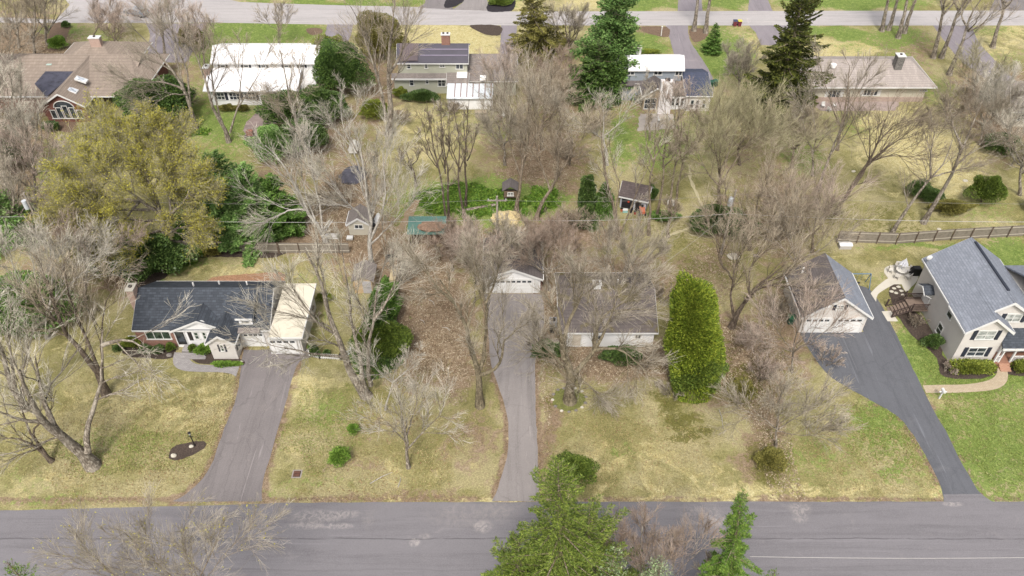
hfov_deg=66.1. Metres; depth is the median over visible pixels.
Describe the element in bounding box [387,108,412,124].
bare shrub
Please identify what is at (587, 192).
shrub
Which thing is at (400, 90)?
shrub
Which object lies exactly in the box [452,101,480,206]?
bare tree
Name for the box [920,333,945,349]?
shrub
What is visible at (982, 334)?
window
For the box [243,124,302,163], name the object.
shrub
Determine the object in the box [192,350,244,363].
garden bed
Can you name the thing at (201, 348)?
shrub
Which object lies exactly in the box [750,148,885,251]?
bare tree
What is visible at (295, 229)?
pine tree
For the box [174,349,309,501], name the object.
driveway
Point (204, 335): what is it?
window
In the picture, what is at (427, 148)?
bare tree
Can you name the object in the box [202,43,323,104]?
white house
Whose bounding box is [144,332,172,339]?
window
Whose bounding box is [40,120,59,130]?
shrub
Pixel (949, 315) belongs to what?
window
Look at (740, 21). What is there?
trash bin
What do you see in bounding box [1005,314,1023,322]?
window
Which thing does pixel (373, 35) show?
shrub
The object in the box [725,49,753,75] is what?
bare shrub
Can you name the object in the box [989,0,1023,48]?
bare tree
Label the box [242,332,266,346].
garage door
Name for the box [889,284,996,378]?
garden bed
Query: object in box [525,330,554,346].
bare shrub
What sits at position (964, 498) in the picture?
driveway apron
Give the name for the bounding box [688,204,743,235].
shrub
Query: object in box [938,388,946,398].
lamp post
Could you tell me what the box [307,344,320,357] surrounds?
shrub
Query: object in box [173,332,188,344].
door
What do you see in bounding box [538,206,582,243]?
bare shrub
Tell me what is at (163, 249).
hemlock
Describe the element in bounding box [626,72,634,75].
window
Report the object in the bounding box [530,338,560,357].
shrub
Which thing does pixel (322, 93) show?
shrub
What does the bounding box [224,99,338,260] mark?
bare tree
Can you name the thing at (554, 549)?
conifer
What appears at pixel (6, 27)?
bare tree
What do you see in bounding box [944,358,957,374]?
bare shrub
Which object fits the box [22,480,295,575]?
bare tree
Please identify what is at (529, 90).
bare tree
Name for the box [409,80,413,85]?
window
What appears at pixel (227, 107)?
shrub
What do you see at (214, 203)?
overhead cable
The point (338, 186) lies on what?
bare shrub
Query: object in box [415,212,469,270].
bare tree
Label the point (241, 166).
pine tree
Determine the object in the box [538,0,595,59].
bare tree
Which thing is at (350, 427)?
shrub
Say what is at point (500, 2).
shrub
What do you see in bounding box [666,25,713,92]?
driveway
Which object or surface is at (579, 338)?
door
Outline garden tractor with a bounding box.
[637,204,645,215]
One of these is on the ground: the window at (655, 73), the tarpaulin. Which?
the tarpaulin
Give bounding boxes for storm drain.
[291,470,302,477]
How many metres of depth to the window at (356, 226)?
98.07 m
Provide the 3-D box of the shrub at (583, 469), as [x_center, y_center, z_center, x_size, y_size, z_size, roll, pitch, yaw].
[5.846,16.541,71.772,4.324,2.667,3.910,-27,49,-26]
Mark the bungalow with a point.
(645, 330)
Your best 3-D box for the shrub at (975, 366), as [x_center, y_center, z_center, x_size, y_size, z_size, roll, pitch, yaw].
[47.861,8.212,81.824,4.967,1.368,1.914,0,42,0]
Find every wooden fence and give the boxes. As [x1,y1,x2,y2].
[171,240,349,253]
[836,225,1023,244]
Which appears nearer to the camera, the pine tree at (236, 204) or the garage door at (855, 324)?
the garage door at (855, 324)
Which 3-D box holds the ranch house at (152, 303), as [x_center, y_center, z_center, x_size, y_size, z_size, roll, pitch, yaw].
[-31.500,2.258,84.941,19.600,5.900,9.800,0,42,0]
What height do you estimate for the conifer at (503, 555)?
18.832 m
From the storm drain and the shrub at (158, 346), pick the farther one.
the shrub at (158, 346)
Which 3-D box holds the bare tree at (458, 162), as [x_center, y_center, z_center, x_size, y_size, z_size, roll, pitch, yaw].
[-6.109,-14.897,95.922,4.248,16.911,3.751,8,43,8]
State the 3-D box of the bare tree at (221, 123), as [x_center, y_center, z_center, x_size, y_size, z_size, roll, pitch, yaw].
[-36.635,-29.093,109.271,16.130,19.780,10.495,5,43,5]
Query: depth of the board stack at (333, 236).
98.49 m
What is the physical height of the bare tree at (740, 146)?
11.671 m
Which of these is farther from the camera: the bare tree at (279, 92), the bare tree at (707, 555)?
the bare tree at (279, 92)
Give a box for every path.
[395,199,419,229]
[670,165,701,235]
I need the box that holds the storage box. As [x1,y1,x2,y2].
[837,241,852,249]
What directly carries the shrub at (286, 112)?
on the ground
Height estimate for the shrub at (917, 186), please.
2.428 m
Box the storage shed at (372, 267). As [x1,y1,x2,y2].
[351,260,376,292]
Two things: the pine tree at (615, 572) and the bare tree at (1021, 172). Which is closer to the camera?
the pine tree at (615, 572)
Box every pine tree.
[171,188,218,249]
[182,148,260,212]
[185,173,241,253]
[212,161,287,267]
[216,194,294,252]
[257,172,306,238]
[566,0,643,102]
[591,546,630,575]
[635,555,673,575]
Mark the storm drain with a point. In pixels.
(296, 473)
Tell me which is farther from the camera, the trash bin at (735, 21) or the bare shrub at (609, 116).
the trash bin at (735, 21)
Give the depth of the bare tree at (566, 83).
107.35 m
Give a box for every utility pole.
[21,192,54,254]
[487,196,506,240]
[720,189,736,253]
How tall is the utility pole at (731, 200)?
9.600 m
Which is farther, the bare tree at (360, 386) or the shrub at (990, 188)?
the shrub at (990, 188)
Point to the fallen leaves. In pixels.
(455, 358)
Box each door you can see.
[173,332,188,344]
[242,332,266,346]
[267,339,299,353]
[362,281,371,292]
[490,279,532,292]
[571,335,581,345]
[634,201,641,211]
[801,318,831,332]
[831,318,864,332]
[922,295,931,305]
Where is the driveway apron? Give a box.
[943,494,991,501]
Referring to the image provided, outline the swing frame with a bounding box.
[853,273,871,289]
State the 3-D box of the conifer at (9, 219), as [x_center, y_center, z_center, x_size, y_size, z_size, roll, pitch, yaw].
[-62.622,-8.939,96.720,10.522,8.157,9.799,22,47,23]
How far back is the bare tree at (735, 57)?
120.59 m
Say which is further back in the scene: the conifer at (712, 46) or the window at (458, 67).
the conifer at (712, 46)
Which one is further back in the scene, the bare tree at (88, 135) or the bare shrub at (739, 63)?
the bare shrub at (739, 63)
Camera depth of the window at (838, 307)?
83.84 m
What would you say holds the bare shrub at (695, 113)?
on the ground
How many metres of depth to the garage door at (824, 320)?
85.68 m
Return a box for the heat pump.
[549,317,556,325]
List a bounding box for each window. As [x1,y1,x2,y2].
[49,110,58,118]
[55,107,64,118]
[61,106,71,118]
[68,107,77,118]
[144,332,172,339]
[193,332,200,339]
[201,332,206,339]
[213,92,225,99]
[219,344,225,351]
[228,92,240,99]
[244,92,256,99]
[354,224,363,228]
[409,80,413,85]
[437,80,445,86]
[455,65,463,69]
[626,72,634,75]
[643,98,655,108]
[653,72,661,75]
[827,90,841,96]
[835,305,844,310]
[862,90,877,95]
[934,321,943,334]
[945,309,952,321]
[964,347,987,356]
[974,330,997,339]
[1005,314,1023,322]
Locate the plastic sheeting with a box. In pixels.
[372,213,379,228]
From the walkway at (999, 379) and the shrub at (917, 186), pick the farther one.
the shrub at (917, 186)
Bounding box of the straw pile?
[491,210,520,226]
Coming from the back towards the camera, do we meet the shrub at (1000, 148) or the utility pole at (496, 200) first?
the shrub at (1000, 148)
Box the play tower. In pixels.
[502,178,518,199]
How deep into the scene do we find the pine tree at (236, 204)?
95.09 m
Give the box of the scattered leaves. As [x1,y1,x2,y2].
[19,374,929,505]
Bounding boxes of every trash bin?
[732,19,737,25]
[737,19,742,25]
[787,314,795,324]
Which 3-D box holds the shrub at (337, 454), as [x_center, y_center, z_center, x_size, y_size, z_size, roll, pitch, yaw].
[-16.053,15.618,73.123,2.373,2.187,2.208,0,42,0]
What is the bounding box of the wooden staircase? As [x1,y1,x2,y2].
[885,291,930,317]
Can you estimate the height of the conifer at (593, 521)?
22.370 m
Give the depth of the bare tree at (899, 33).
137.98 m
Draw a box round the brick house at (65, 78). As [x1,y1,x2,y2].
[0,35,170,121]
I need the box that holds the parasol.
[899,258,908,269]
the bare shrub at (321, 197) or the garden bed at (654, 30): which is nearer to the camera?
the bare shrub at (321, 197)
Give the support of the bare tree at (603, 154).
on the ground
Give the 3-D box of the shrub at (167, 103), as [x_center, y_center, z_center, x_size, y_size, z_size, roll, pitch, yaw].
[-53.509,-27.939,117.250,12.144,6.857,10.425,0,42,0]
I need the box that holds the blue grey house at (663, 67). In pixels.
[616,45,712,113]
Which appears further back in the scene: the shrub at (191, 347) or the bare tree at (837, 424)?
the shrub at (191, 347)
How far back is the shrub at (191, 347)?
83.69 m
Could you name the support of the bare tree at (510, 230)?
on the ground
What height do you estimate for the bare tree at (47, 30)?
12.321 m
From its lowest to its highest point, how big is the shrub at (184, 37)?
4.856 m
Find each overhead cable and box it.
[33,197,484,203]
[110,219,465,222]
[498,214,721,220]
[508,194,729,201]
[733,213,979,221]
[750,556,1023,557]
[776,196,979,203]
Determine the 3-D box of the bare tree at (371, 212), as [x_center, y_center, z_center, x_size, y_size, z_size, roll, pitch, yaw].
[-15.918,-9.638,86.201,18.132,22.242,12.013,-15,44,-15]
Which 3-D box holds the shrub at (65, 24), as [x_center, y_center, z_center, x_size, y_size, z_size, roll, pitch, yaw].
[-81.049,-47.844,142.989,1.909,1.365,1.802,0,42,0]
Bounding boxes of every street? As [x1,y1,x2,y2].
[0,0,1023,25]
[0,501,1023,575]
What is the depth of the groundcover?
116.42 m
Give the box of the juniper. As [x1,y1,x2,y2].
[574,50,629,91]
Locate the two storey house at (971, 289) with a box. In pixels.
[912,237,1023,371]
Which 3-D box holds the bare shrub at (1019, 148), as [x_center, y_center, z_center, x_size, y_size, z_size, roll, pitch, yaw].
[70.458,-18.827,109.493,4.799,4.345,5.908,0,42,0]
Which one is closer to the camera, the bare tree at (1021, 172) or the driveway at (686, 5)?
the bare tree at (1021, 172)
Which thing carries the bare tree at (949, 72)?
on the ground
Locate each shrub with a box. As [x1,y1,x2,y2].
[0,99,25,127]
[0,125,27,166]
[0,176,25,200]
[0,269,85,337]
[22,197,50,222]
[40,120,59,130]
[40,251,89,282]
[46,35,68,49]
[61,20,70,27]
[110,74,196,122]
[111,344,125,351]
[120,336,140,348]
[137,343,152,353]
[149,344,163,353]
[165,341,175,351]
[178,24,205,47]
[187,343,196,352]
[190,89,198,103]
[193,247,203,256]
[193,343,210,354]
[202,246,220,256]
[210,360,243,367]
[218,103,234,110]
[233,104,249,110]
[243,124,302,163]
[253,88,329,125]
[278,118,329,147]
[296,187,342,215]
[299,83,351,126]
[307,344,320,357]
[311,34,343,88]
[311,38,376,94]
[311,305,321,317]
[315,291,332,301]
[318,174,353,209]
[323,349,330,353]
[327,445,351,467]
[346,423,360,435]
[347,302,404,380]
[351,320,413,357]
[353,10,408,59]
[358,98,387,119]
[367,275,404,318]
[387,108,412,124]
[388,252,425,280]
[392,86,407,96]
[399,88,439,101]
[435,98,462,118]
[435,221,460,255]
[488,0,514,5]
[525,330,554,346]
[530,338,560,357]
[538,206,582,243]
[551,133,597,165]
[553,203,597,230]
[556,449,600,487]
[575,99,617,135]
[577,174,597,214]
[579,203,598,231]
[595,181,614,220]
[598,344,642,365]
[629,343,660,371]
[641,48,661,53]
[647,209,682,222]
[651,184,658,199]
[652,281,674,303]
[655,379,684,400]
[688,103,717,128]
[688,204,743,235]
[724,212,760,238]
[724,377,758,403]
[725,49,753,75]
[734,313,781,356]
[744,352,786,382]
[752,445,787,472]
[762,206,804,240]
[762,293,792,323]
[805,193,846,218]
[814,339,846,366]
[905,178,932,197]
[909,312,929,328]
[919,188,945,202]
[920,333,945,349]
[926,198,978,216]
[939,92,966,114]
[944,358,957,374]
[949,358,997,374]
[963,174,1008,204]
[984,132,1021,155]
[1001,133,1023,165]
[1010,358,1023,373]
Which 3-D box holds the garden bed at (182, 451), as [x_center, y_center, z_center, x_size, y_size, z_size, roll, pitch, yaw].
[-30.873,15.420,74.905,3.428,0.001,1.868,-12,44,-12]
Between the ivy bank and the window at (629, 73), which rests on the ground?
the ivy bank
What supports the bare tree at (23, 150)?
on the ground
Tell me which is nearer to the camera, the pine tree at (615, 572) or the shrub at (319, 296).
the pine tree at (615, 572)
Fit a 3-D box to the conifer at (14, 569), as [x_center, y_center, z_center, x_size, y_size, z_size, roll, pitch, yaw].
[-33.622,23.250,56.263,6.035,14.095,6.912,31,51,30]
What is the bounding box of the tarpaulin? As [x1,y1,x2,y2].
[339,165,365,184]
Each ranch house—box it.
[125,281,316,358]
[797,53,936,101]
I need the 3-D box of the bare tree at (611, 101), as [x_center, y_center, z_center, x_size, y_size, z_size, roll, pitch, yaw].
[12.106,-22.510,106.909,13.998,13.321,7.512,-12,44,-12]
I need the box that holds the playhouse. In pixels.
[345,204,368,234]
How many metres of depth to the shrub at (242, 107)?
120.86 m
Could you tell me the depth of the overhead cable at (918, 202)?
89.95 m
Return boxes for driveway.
[146,23,202,62]
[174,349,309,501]
[325,24,352,40]
[418,0,452,9]
[453,0,487,10]
[485,294,543,501]
[500,25,516,53]
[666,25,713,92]
[678,0,702,10]
[748,0,772,10]
[749,25,792,45]
[800,285,990,500]
[933,25,1012,80]
[991,0,1023,9]
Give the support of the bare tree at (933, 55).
on the ground
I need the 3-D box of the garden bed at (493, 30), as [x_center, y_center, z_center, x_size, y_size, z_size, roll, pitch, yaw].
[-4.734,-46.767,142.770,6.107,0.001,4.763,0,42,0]
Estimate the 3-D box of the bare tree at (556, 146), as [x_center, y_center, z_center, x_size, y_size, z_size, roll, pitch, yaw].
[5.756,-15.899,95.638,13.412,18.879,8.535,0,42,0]
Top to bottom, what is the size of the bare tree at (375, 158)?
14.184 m
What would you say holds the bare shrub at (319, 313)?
on the ground
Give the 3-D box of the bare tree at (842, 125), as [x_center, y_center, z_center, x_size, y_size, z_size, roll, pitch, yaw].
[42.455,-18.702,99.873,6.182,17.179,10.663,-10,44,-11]
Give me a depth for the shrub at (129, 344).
83.98 m
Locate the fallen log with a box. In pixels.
[465,203,494,210]
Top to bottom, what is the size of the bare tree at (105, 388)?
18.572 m
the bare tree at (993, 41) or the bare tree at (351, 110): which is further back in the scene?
the bare tree at (993, 41)
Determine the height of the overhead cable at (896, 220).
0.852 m
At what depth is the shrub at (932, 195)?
103.23 m
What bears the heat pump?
on the ground
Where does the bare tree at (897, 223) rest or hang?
on the ground
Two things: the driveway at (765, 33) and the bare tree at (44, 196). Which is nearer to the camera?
the bare tree at (44, 196)
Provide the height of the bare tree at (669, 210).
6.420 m
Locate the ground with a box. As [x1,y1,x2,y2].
[0,0,1023,509]
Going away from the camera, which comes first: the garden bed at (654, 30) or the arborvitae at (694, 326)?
the arborvitae at (694, 326)
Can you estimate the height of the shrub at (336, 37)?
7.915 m
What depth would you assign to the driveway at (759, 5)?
150.77 m
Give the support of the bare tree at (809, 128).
on the ground
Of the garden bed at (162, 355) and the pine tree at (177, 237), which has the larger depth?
the pine tree at (177, 237)
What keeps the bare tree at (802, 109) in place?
on the ground
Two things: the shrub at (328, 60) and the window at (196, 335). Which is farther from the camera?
the shrub at (328, 60)
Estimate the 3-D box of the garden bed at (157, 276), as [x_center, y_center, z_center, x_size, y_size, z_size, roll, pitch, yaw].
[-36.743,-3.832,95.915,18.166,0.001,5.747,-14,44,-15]
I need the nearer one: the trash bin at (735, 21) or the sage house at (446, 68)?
the sage house at (446, 68)
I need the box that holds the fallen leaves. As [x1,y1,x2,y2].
[1,32,829,501]
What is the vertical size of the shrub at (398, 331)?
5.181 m
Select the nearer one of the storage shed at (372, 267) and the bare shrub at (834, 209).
the storage shed at (372, 267)
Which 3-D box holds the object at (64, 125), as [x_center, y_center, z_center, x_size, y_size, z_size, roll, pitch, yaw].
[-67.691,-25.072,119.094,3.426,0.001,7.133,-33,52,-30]
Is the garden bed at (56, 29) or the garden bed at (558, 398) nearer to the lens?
the garden bed at (558, 398)
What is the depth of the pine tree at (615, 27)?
119.83 m
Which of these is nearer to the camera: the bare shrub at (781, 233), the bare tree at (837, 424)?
the bare tree at (837, 424)
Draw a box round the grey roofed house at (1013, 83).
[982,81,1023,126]
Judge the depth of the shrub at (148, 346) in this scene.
83.70 m
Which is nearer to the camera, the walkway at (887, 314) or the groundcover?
the walkway at (887, 314)
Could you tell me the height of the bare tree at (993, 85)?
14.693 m
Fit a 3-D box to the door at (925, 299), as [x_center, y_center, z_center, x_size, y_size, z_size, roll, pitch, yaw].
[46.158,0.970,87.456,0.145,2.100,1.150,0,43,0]
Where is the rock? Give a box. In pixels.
[727,253,739,259]
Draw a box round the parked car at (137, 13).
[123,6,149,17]
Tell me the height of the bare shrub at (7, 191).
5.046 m
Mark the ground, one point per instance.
(476, 472)
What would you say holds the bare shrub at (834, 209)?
on the ground
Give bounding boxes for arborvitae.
[662,269,726,404]
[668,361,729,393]
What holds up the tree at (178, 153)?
on the garden bed at (157, 276)
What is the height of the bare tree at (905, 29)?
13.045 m
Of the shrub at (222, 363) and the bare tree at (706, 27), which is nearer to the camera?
the shrub at (222, 363)
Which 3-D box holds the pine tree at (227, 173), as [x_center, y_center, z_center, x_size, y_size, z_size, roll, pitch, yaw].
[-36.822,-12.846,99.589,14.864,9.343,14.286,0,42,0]
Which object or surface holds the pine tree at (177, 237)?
on the ground
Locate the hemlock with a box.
[85,232,200,284]
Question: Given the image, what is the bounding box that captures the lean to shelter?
[407,216,446,243]
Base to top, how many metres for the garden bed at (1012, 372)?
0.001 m
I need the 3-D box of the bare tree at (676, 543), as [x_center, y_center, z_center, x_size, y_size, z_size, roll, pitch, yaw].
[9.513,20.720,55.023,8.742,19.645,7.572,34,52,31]
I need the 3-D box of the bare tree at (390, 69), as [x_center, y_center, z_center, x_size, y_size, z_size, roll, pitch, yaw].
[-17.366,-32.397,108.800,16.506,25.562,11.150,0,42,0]
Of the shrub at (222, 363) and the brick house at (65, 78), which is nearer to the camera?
the shrub at (222, 363)
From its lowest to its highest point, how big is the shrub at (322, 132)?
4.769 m
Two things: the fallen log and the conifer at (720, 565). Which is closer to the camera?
the conifer at (720, 565)
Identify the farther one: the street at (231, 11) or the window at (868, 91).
the street at (231, 11)
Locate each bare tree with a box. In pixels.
[0,0,39,47]
[0,0,69,53]
[0,10,43,62]
[0,50,32,127]
[0,85,67,175]
[0,93,44,170]
[0,116,92,204]
[0,146,49,217]
[0,205,135,339]
[0,271,200,474]
[0,276,56,412]
[0,346,61,471]
[2,244,126,397]
[15,200,150,301]
[19,0,80,45]
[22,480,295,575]
[24,88,160,205]
[29,164,86,234]
[82,0,131,34]
[88,2,131,41]
[90,0,198,129]
[121,0,198,53]
[168,10,300,143]
[173,0,219,64]
[204,214,446,400]
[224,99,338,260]
[225,19,323,180]
[251,0,298,42]
[281,100,453,262]
[294,70,392,170]
[323,122,395,208]
[324,0,440,136]
[336,358,476,469]
[344,336,428,410]
[385,208,539,409]
[392,139,423,183]
[409,100,459,228]
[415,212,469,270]
[425,94,460,220]
[440,104,476,219]
[440,206,511,284]
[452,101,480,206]
[458,42,591,212]
[468,39,529,110]
[469,86,531,165]
[484,206,554,259]
[496,206,597,291]
[497,54,588,150]
[501,242,684,422]
[505,92,617,219]
[515,43,582,112]
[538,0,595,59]
[555,80,653,165]
[583,205,680,304]
[588,92,671,240]
[596,497,728,575]
[626,108,681,235]
[629,64,666,140]
[640,70,829,205]
[642,123,685,214]
[649,73,709,143]
[661,193,684,237]
[666,118,706,211]
[672,110,710,211]
[679,183,840,329]
[681,133,847,250]
[691,0,698,31]
[691,547,727,575]
[702,0,710,33]
[705,358,867,455]
[709,80,781,165]
[721,35,769,89]
[722,152,894,266]
[735,256,862,373]
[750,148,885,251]
[755,97,837,167]
[776,59,844,176]
[806,33,892,150]
[818,76,886,190]
[833,81,969,215]
[879,0,896,31]
[885,0,899,30]
[889,103,1004,232]
[895,0,916,38]
[902,0,915,33]
[918,74,1023,224]
[930,0,957,58]
[938,0,975,58]
[939,66,1023,145]
[940,36,1023,104]
[946,0,1008,75]
[960,58,1023,141]
[971,98,1023,195]
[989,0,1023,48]
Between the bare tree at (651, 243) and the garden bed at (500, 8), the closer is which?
the bare tree at (651, 243)
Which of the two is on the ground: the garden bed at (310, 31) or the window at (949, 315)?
the garden bed at (310, 31)
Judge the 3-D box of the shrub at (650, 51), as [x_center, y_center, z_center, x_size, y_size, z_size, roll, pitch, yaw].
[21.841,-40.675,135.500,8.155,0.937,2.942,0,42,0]
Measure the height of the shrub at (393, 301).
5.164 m
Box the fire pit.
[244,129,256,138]
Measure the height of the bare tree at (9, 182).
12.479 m
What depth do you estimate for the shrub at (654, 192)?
102.41 m
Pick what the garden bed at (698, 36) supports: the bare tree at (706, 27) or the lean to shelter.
the bare tree at (706, 27)
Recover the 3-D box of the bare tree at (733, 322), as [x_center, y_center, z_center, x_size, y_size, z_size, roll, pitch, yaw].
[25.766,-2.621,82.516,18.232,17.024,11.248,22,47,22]
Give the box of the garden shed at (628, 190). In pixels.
[619,180,653,211]
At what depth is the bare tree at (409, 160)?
103.62 m
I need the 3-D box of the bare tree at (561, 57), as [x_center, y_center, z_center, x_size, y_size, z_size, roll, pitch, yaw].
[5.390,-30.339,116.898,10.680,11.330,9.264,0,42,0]
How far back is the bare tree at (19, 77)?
112.13 m
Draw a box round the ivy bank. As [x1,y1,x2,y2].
[408,180,560,219]
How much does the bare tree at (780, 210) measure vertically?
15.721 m
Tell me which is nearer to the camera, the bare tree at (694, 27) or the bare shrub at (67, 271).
the bare shrub at (67, 271)
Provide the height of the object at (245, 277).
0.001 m
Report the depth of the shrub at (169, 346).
83.85 m
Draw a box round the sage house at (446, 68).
[391,32,517,108]
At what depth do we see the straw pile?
100.62 m
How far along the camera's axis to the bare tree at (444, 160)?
92.94 m
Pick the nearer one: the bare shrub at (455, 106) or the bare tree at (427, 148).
the bare tree at (427, 148)
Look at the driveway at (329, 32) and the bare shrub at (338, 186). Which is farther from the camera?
the driveway at (329, 32)
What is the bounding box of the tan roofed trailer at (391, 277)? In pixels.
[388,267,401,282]
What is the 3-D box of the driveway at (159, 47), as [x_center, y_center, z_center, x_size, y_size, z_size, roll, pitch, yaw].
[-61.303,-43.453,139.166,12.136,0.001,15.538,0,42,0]
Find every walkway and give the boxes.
[173,352,238,375]
[882,311,897,320]
[923,368,1007,392]
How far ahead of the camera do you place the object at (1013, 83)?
117.64 m
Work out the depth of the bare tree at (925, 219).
92.03 m
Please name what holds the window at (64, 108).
in the brick house at (65, 78)
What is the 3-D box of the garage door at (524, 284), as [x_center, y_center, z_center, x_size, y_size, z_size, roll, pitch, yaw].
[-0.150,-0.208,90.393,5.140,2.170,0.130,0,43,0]
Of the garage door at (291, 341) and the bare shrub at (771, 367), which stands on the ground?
the bare shrub at (771, 367)
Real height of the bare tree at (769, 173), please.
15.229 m
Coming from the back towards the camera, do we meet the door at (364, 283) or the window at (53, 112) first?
the window at (53, 112)
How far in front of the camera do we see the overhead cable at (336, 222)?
91.44 m
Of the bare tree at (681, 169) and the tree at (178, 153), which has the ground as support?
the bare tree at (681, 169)
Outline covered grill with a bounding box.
[909,266,921,275]
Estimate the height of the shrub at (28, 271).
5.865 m
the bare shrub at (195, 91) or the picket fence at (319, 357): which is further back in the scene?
the bare shrub at (195, 91)
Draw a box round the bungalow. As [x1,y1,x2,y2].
[538,272,658,346]
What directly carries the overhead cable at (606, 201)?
attached to the utility pole at (496, 200)
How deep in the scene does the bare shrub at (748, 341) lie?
83.10 m
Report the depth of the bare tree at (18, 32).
133.55 m
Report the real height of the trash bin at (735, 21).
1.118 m
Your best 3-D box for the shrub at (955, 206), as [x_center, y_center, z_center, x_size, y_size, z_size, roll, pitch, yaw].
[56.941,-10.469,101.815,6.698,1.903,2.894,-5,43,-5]
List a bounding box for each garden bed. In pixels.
[47,22,70,51]
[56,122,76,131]
[122,345,175,358]
[134,251,284,286]
[169,441,205,459]
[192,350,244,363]
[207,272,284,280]
[306,28,322,34]
[444,0,463,7]
[470,24,502,35]
[486,1,515,11]
[553,388,584,410]
[639,26,669,36]
[689,28,708,41]
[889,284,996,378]
[1008,368,1023,375]
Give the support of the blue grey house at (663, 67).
on the ground
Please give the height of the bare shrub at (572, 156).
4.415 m
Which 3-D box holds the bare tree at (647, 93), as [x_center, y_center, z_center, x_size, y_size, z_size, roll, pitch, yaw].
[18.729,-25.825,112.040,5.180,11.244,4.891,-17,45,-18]
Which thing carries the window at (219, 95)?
in the white house at (249, 72)
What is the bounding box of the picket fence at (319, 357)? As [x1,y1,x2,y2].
[308,347,350,359]
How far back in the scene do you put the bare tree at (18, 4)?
130.35 m
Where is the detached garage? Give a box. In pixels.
[483,230,543,292]
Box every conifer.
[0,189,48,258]
[3,558,39,575]
[480,531,550,575]
[494,453,636,575]
[505,0,571,68]
[527,493,652,575]
[563,38,626,113]
[698,488,762,575]
[700,23,722,54]
[726,0,835,136]
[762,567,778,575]
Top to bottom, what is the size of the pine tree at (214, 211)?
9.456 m
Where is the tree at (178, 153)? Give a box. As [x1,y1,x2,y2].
[22,86,229,279]
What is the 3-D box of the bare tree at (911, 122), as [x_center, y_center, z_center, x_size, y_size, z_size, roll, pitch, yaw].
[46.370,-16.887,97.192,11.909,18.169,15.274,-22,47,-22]
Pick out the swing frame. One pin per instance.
(867, 278)
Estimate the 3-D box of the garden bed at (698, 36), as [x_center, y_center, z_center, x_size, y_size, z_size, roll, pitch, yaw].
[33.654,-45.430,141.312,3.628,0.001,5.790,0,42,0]
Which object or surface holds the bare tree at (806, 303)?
on the ground
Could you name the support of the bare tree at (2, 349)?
on the ground
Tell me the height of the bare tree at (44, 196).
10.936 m
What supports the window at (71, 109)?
in the brick house at (65, 78)
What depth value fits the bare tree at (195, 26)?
125.76 m
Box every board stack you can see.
[325,233,337,238]
[346,235,352,240]
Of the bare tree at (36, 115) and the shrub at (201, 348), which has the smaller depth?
the shrub at (201, 348)
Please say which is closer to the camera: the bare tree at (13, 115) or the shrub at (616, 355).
the shrub at (616, 355)
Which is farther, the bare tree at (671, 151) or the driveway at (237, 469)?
the bare tree at (671, 151)
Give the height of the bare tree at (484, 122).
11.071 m
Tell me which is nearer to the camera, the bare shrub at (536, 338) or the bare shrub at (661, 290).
the bare shrub at (536, 338)
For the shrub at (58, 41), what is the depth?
135.96 m
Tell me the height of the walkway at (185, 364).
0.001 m
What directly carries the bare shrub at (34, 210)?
on the ground
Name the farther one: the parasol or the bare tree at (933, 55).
the bare tree at (933, 55)
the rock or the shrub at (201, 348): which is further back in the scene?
the rock
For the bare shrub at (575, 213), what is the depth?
98.03 m
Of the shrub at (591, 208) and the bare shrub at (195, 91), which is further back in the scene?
the bare shrub at (195, 91)
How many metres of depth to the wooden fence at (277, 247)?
95.88 m
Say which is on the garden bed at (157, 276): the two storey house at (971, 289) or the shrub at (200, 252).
the shrub at (200, 252)
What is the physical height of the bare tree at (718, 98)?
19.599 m
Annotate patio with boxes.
[243,111,275,133]
[637,114,673,130]
[815,102,898,110]
[871,265,917,300]
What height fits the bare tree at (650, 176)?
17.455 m
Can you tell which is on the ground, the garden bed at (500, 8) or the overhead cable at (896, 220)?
the garden bed at (500, 8)
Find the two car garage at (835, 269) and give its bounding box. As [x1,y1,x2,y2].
[783,253,873,332]
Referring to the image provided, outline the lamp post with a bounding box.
[187,431,195,445]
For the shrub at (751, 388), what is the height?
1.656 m
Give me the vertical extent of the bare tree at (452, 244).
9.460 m
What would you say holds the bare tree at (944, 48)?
on the ground
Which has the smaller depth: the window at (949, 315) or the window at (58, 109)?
the window at (949, 315)
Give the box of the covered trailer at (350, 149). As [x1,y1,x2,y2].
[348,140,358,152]
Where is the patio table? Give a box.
[896,266,906,275]
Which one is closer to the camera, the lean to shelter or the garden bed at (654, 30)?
the lean to shelter
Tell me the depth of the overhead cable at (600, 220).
91.57 m
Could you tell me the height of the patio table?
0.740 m
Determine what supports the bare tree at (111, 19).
on the ground
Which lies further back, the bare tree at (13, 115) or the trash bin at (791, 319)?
the bare tree at (13, 115)

